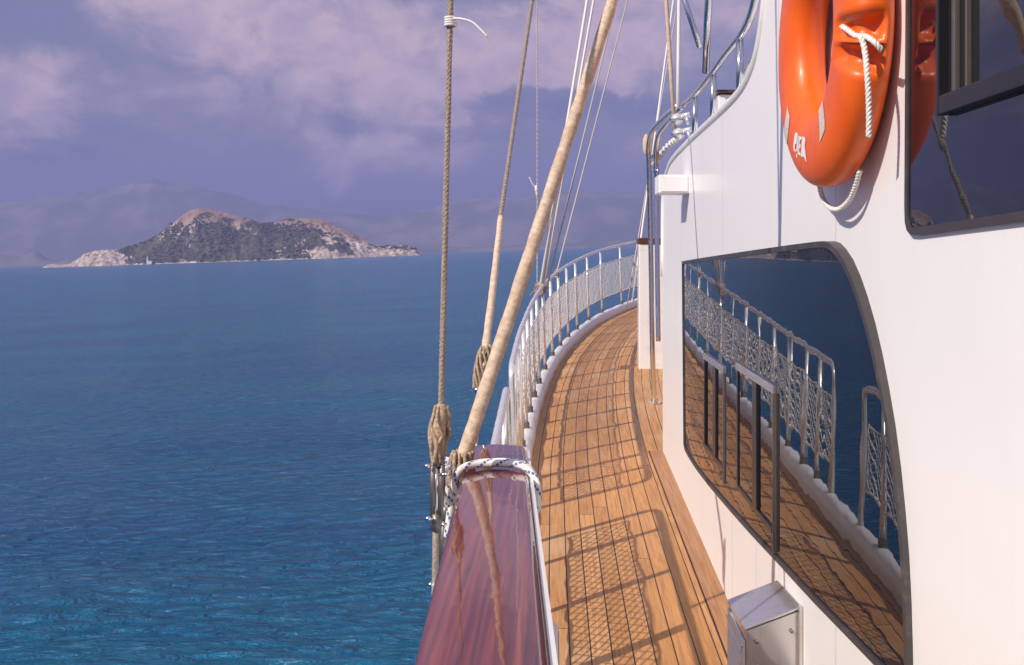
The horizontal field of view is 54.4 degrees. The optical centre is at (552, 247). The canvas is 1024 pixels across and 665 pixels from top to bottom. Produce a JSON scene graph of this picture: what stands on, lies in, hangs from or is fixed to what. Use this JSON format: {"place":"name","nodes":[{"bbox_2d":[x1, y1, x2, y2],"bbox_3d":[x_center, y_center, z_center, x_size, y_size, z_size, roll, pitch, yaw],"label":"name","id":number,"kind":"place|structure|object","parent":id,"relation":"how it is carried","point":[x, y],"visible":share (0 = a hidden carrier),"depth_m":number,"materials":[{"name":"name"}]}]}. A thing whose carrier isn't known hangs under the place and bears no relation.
{"place":"outdoors","nodes":[
{"label":"outdoors","id":0,"kind":"place"},
{"bbox_2d":[0,251,74,267],"bbox_3d":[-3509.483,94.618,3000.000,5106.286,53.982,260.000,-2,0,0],"label":"hills","id":1,"kind":"structure","parent":0,"point":[32,258],"depth_m":2911.17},
{"bbox_2d":[42,208,419,267],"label":"island","id":2,"kind":"structure","parent":0,"point":[326,248],"depth_m":1386.00,"materials":[{"name":"grey stone"}]},
{"bbox_2d":[118,213,416,263],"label":"shrubs","id":3,"kind":"object","parent":2,"relation":"on","point":[262,227],"visible":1,"depth_m":1388.73,"materials":[{"name":"green plant"}]},
{"bbox_2d":[0,246,637,664],"bbox_3d":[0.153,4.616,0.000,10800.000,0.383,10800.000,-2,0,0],"label":"sea","id":4,"kind":"structure","parent":0,"point":[214,464],"depth_m":24.56,"materials":[{"name":"liquid"}]},
{"bbox_2d":[0,178,660,260],"bbox_3d":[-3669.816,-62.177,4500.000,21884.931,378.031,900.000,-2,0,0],"label":"mountains","id":5,"kind":"structure","parent":0,"point":[75,226],"depth_m":4211.62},
{"bbox_2d":[0,0,760,215],"label":"sky","id":6,"kind":"structure","parent":0,"point":[322,106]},
{"bbox_2d":[417,241,636,253],"bbox_3d":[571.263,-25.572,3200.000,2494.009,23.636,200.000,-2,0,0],"label":"shore","id":7,"kind":"structure","parent":0,"point":[542,246],"depth_m":3128.39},
{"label":"hull","id":8,"kind":"structure","parent":0,"visible":0},
{"bbox_2d":[531,306,728,664],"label":"deck","id":9,"kind":"structure","parent":8,"relation":"on","point":[632,577],"depth_m":5.29,"materials":[{"name":"brown wood"}]},
{"bbox_2d":[553,622,558,664],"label":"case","id":10,"kind":"object","parent":9,"relation":"on","point":[556,631],"visible":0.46,"depth_m":3.09,"materials":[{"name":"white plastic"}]},
{"bbox_2d":[524,298,637,462],"bbox_3d":[3.300,1.434,5.772,7.108,1.553,27.346,0,0,0],"label":"toe rail","id":11,"kind":"object","parent":9,"relation":"attached to","point":[568,344],"visible":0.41,"depth_m":10.11,"materials":[{"name":"white paint"}]},
{"bbox_2d":[414,444,557,664],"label":"cap rail","id":12,"kind":"object","parent":11,"relation":"on","point":[489,604],"visible":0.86,"depth_m":1.57,"materials":[{"name":"brown wood"}]},
{"bbox_2d":[424,0,487,595],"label":"shroud","id":13,"kind":"object","parent":12,"relation":"attached to","point":[439,431],"visible":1,"depth_m":2.42,"materials":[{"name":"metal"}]},
{"bbox_2d":[450,458,541,513],"bbox_3d":[-0.142,0.611,2.521,0.232,0.136,0.123,0,0,0],"label":"cord","id":14,"kind":"object","parent":12,"relation":"attached to","point":[524,466],"visible":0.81,"depth_m":2.52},
{"bbox_2d":[472,0,533,445],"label":"shroud","id":15,"kind":"object","parent":12,"relation":"attached to","point":[483,354],"visible":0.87,"depth_m":4.00,"materials":[{"name":"fabric"}]},
{"bbox_2d":[439,0,617,561],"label":"shroud","id":16,"kind":"object","parent":12,"relation":"attached to","point":[464,452],"visible":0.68,"depth_m":2.72,"materials":[{"name":"fabric"}]},
{"bbox_2d":[490,387,511,444],"bbox_3d":[-0.212,1.099,3.783,0.065,0.833,2.369,-2,0,0],"label":"guard rail","id":17,"kind":"object","parent":11,"relation":"on","point":[502,432],"visible":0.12,"depth_m":4.60,"materials":[{"name":"metal"}]},
{"bbox_2d":[509,236,660,446],"bbox_3d":[0.843,0.540,12.473,1.153,1.592,14.103,-2,0,13],"label":"guard rail","id":18,"kind":"object","parent":11,"relation":"on","point":[526,357],"visible":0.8,"depth_m":9.49,"materials":[{"name":"metal"}]},
{"bbox_2d":[529,282,548,309],"bbox_3d":[-0.111,0.463,9.541,0.164,0.270,0.248,-2,0,16],"label":"lashing","id":19,"kind":"object","parent":18,"relation":"attached to","point":[538,285],"visible":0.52,"depth_m":9.49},
{"bbox_2d":[529,0,538,283],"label":"halyard","id":20,"kind":"object","parent":19,"relation":"attached to","point":[537,191],"visible":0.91,"depth_m":9.69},
{"bbox_2d":[539,0,588,283],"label":"halyard","id":21,"kind":"object","parent":19,"relation":"attached to","point":[569,108],"visible":0.64,"depth_m":10.06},
{"bbox_2d":[543,0,594,284],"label":"halyard","id":22,"kind":"object","parent":18,"relation":"attached to","point":[562,179],"visible":0.64,"depth_m":9.83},
{"bbox_2d":[546,23,611,288],"bbox_3d":[0.772,-2.996,10.920,0.021,6.730,3.254,-2,0,35],"label":"halyard","id":23,"kind":"object","parent":18,"relation":"attached to","point":[577,161],"visible":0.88,"depth_m":10.08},
{"bbox_2d":[557,0,627,270],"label":"halyard","id":24,"kind":"object","parent":18,"relation":"on","point":[591,136],"visible":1,"depth_m":11.42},
{"bbox_2d":[631,0,673,302],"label":"forestay","id":25,"kind":"object","parent":11,"relation":"attached to","point":[636,271],"visible":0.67,"depth_m":16.88,"materials":[{"name":"white metal"}]},
{"bbox_2d":[637,238,662,368],"bbox_3d":[1.067,0.578,10.250,0.385,1.355,0.230,0,0,0],"label":"bulkhead post","id":26,"kind":"object","parent":9,"relation":"on","point":[643,319],"visible":0.42,"depth_m":10.15,"materials":[{"name":"white paint"}]},
{"bbox_2d":[626,10,676,307],"bbox_3d":[1.660,-1.658,16.350,0.019,5.085,2.992,-2,0,25],"label":"forestay","id":27,"kind":"object","parent":9,"relation":"on","point":[651,161],"visible":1,"depth_m":16.21,"materials":[{"name":"grey metal"}]},
{"bbox_2d":[643,104,683,404],"bbox_3d":[0.794,0.202,7.198,0.123,2.257,2.596,-2,0,1],"label":"handrail","id":28,"kind":"object","parent":9,"relation":"on","point":[656,156],"visible":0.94,"depth_m":7.62,"materials":[{"name":"silver metal"}]},
{"bbox_2d":[661,0,1023,664],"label":"cabin","id":29,"kind":"object","parent":9,"relation":"on","point":[843,420],"visible":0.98,"depth_m":2.33,"materials":[{"name":"white paint"}]},
{"bbox_2d":[655,175,688,194],"bbox_3d":[0.685,-0.353,5.628,0.190,0.103,0.225,0,0,0],"label":"light box","id":30,"kind":"object","parent":29,"relation":"attached to","point":[671,184],"visible":0.8,"depth_m":5.51,"materials":[{"name":"white plastic"}]},
{"bbox_2d":[669,112,691,139],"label":"pulley block","id":31,"kind":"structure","parent":29,"relation":"on","point":[678,119],"depth_m":5.77,"materials":[{"name":"metal"}]},
{"bbox_2d":[664,0,675,130],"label":"lift","id":32,"kind":"object","parent":31,"relation":"attached to","point":[669,50],"visible":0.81,"depth_m":5.87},
{"bbox_2d":[676,0,680,107],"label":"lift","id":33,"kind":"object","parent":31,"relation":"attached to","point":[678,54],"visible":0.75,"depth_m":6.14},
{"bbox_2d":[679,0,758,133],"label":"railing","id":34,"kind":"object","parent":29,"relation":"on","point":[737,42],"visible":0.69,"depth_m":4.77,"materials":[{"name":"silver metal"}]},
{"bbox_2d":[709,89,735,109],"bbox_3d":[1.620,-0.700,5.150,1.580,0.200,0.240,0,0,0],"label":"deck locker","id":35,"kind":"object","parent":29,"relation":"on","point":[723,95],"visible":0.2,"depth_m":5.05,"materials":[{"name":"white paint"}]},
{"bbox_2d":[726,580,802,664],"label":"vent box","id":36,"kind":"object","parent":29,"relation":"attached to","point":[764,624],"visible":1,"depth_m":3.04,"materials":[{"name":"metal"}]},
{"bbox_2d":[682,241,912,664],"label":"window","id":37,"kind":"structure","parent":29,"relation":"in","point":[788,415],"depth_m":2.86,"materials":[{"name":"black glass"}]},
{"bbox_2d":[778,0,894,211],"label":"lifebuoy","id":38,"kind":"object","parent":29,"relation":"attached to","point":[830,126],"visible":1,"depth_m":2.32,"materials":[{"name":"orange plastic"}]},
{"bbox_2d":[904,0,1023,234],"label":"window","id":39,"kind":"structure","parent":29,"relation":"in","point":[964,152],"depth_m":1.82,"materials":[{"name":"black glass"}]}
]}

